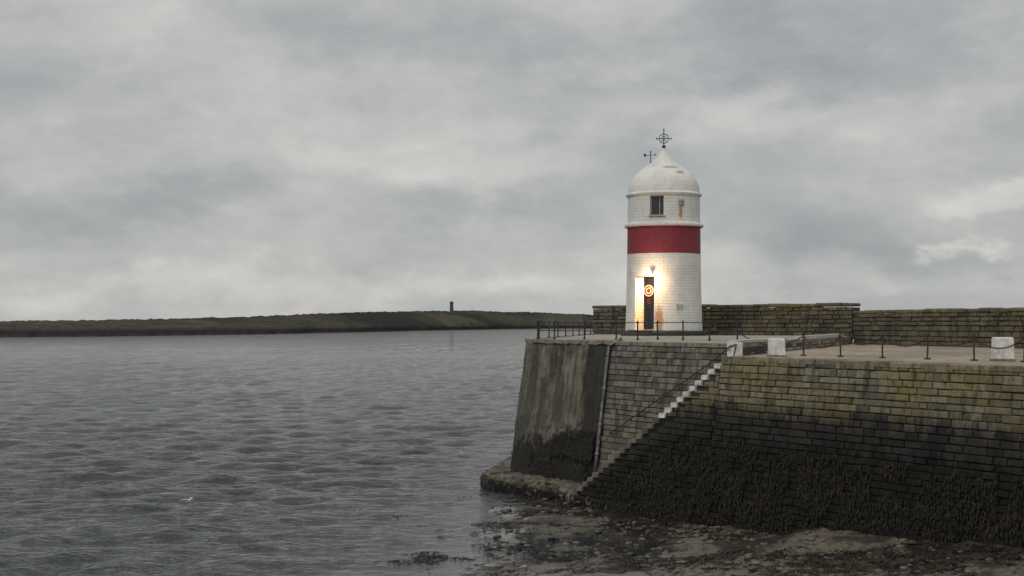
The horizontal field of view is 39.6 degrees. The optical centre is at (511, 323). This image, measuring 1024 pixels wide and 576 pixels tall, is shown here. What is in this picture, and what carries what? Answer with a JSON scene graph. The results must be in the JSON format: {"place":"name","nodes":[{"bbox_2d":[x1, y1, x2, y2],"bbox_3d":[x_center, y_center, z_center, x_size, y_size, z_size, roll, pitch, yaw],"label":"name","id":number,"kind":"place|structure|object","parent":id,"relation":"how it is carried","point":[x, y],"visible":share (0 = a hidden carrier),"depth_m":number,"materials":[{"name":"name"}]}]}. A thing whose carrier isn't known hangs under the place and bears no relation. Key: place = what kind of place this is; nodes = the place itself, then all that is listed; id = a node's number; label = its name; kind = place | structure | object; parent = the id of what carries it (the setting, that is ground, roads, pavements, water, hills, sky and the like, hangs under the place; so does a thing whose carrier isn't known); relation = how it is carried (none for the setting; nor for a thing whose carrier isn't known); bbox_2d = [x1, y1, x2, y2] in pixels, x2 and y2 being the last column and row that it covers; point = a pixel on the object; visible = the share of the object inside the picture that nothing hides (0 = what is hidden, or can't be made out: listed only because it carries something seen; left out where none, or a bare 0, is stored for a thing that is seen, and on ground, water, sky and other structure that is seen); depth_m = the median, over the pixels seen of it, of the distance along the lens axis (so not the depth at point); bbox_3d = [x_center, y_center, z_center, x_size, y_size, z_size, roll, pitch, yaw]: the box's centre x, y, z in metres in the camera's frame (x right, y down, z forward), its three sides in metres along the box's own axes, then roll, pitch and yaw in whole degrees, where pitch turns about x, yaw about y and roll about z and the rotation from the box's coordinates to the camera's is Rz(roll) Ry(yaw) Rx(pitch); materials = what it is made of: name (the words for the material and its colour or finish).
{"place":"outdoors","nodes":[
{"label":"outdoors","id":0,"kind":"place"},
{"bbox_2d":[0,310,592,336],"bbox_3d":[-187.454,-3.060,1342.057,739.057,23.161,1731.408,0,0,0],"label":"headland","id":1,"kind":"structure","parent":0,"point":[384,321],"depth_m":863.95,"materials":[{"name":"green plant"}]},
{"bbox_2d":[0,328,659,575],"bbox_3d":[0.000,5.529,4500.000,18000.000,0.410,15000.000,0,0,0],"label":"water","id":2,"kind":"structure","parent":0,"point":[316,454],"depth_m":61.33,"materials":[{"name":"grey liquid"}]},
{"bbox_2d":[179,497,192,502],"bbox_3d":[-10.060,5.454,43.981,0.450,0.164,0.156,0,0,-17],"label":"seagull","id":3,"kind":"object","parent":2,"relation":"on","point":[187,500],"visible":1,"depth_m":43.94,"materials":[{"name":"white paint"}]},
{"bbox_2d":[0,0,1023,320],"label":"sky","id":4,"kind":"structure","parent":0,"point":[162,159],"materials":[{"name":"grey"}]},
{"bbox_2d":[434,335,1023,575],"bbox_3d":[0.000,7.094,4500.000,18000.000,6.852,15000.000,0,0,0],"label":"ground","id":5,"kind":"structure","parent":0,"point":[839,540],"depth_m":32.34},
{"bbox_2d":[465,498,1019,575],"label":"beach pebbles","id":6,"kind":"object","parent":5,"relation":"on","point":[665,552],"visible":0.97,"depth_m":33.04,"materials":[{"name":"stone"}]},
{"bbox_2d":[479,334,1023,547],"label":"stone pier","id":7,"kind":"structure","parent":5,"relation":"on","point":[942,413],"depth_m":36.45,"materials":[{"name":"grey stone"}]},
{"bbox_2d":[594,337,621,471],"bbox_3d":[2.951,2.496,43.993,0.931,4.160,0.247,0,0,-14],"label":"drain pipe","id":8,"kind":"object","parent":7,"relation":"attached to","point":[600,424],"visible":0.99,"depth_m":43.92,"materials":[{"name":"grey metal"}]},
{"bbox_2d":[536,321,738,340],"bbox_3d":[3.928,0.230,58.976,6.193,0.641,30.052,0,0,0],"label":"iron railing","id":9,"kind":"object","parent":7,"relation":"on","point":[590,328],"visible":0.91,"depth_m":46.42,"materials":[{"name":"black metal"}]},
{"bbox_2d":[620,129,707,335],"bbox_3d":[6.911,-4.190,64.743,3.960,9.520,4.477,0,0,6],"label":"lighthouse","id":10,"kind":"object","parent":7,"relation":"on","point":[663,226],"visible":0.97,"depth_m":63.61,"materials":[{"name":"brick"}]},
{"bbox_2d":[636,276,653,329],"bbox_3d":[6.006,-0.907,63.784,0.985,2.395,0.115,0,0,38],"label":"door","id":11,"kind":"structure","parent":10,"relation":"in","point":[648,281],"depth_m":63.67,"materials":[{"name":"paint"}]},
{"bbox_2d":[648,196,664,215],"bbox_3d":[6.480,-5.253,63.509,0.740,0.935,0.320,0,0,17],"label":"window frame","id":12,"kind":"structure","parent":10,"relation":"in","point":[659,214],"depth_m":63.58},
{"bbox_2d":[652,197,662,214],"bbox_3d":[6.527,-5.275,63.662,0.600,0.870,0.020,0,0,17],"label":"window glass","id":13,"kind":"structure","parent":10,"relation":"in","point":[655,200],"depth_m":63.67,"materials":[{"name":"black glass"}]},
{"bbox_2d":[609,344,736,434],"bbox_3d":[4.612,1.986,41.136,0.275,2.871,5.624,0,0,-33],"label":"stair handrail","id":14,"kind":"object","parent":7,"relation":"attached to","point":[735,345],"visible":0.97,"depth_m":40.74,"materials":[{"name":"black metal"}]},
{"bbox_2d":[378,429,1023,575],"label":"seaweed","id":15,"kind":"object","parent":7,"relation":"on","point":[577,445],"visible":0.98,"depth_m":34.17,"materials":[{"name":"black plant"}]},
{"bbox_2d":[593,307,859,335],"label":"stone wall","id":16,"kind":"structure","parent":7,"relation":"on","point":[854,309],"depth_m":66.73,"materials":[{"name":"stone"}]},
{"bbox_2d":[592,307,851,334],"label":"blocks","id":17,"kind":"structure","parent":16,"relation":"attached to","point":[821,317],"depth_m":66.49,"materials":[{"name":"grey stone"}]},
{"bbox_2d":[592,303,860,308],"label":"coping","id":18,"kind":"object","parent":16,"relation":"on","point":[717,306],"visible":0.66,"depth_m":66.60,"materials":[{"name":"grey stone"}]},
{"bbox_2d":[766,338,786,356],"bbox_3d":[7.198,0.658,38.700,0.440,0.500,0.440,0,0,-9],"label":"white bollard","id":19,"kind":"object","parent":7,"relation":"on","point":[776,347],"visible":0.9,"depth_m":38.52,"materials":[{"name":"paint"}]},
{"bbox_2d":[739,333,1023,361],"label":"chain fence","id":20,"kind":"object","parent":7,"relation":"on","point":[926,338],"visible":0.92,"depth_m":36.69,"materials":[{"name":"black metal"}]},
{"bbox_2d":[853,312,1023,347],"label":"stone wall","id":21,"kind":"structure","parent":7,"relation":"on","point":[934,331],"depth_m":57.65,"materials":[{"name":"stone"}]},
{"bbox_2d":[853,307,1023,313],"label":"coping","id":22,"kind":"object","parent":21,"relation":"on","point":[975,310],"visible":0.94,"depth_m":56.67,"materials":[{"name":"grey stone"}]},
{"bbox_2d":[989,337,1015,360],"bbox_3d":[11.868,0.618,34.400,0.460,0.580,0.460,0,0,-9],"label":"white bollard","id":23,"kind":"object","parent":7,"relation":"on","point":[1006,354],"visible":0.98,"depth_m":34.22,"materials":[{"name":"paint"}]}
]}

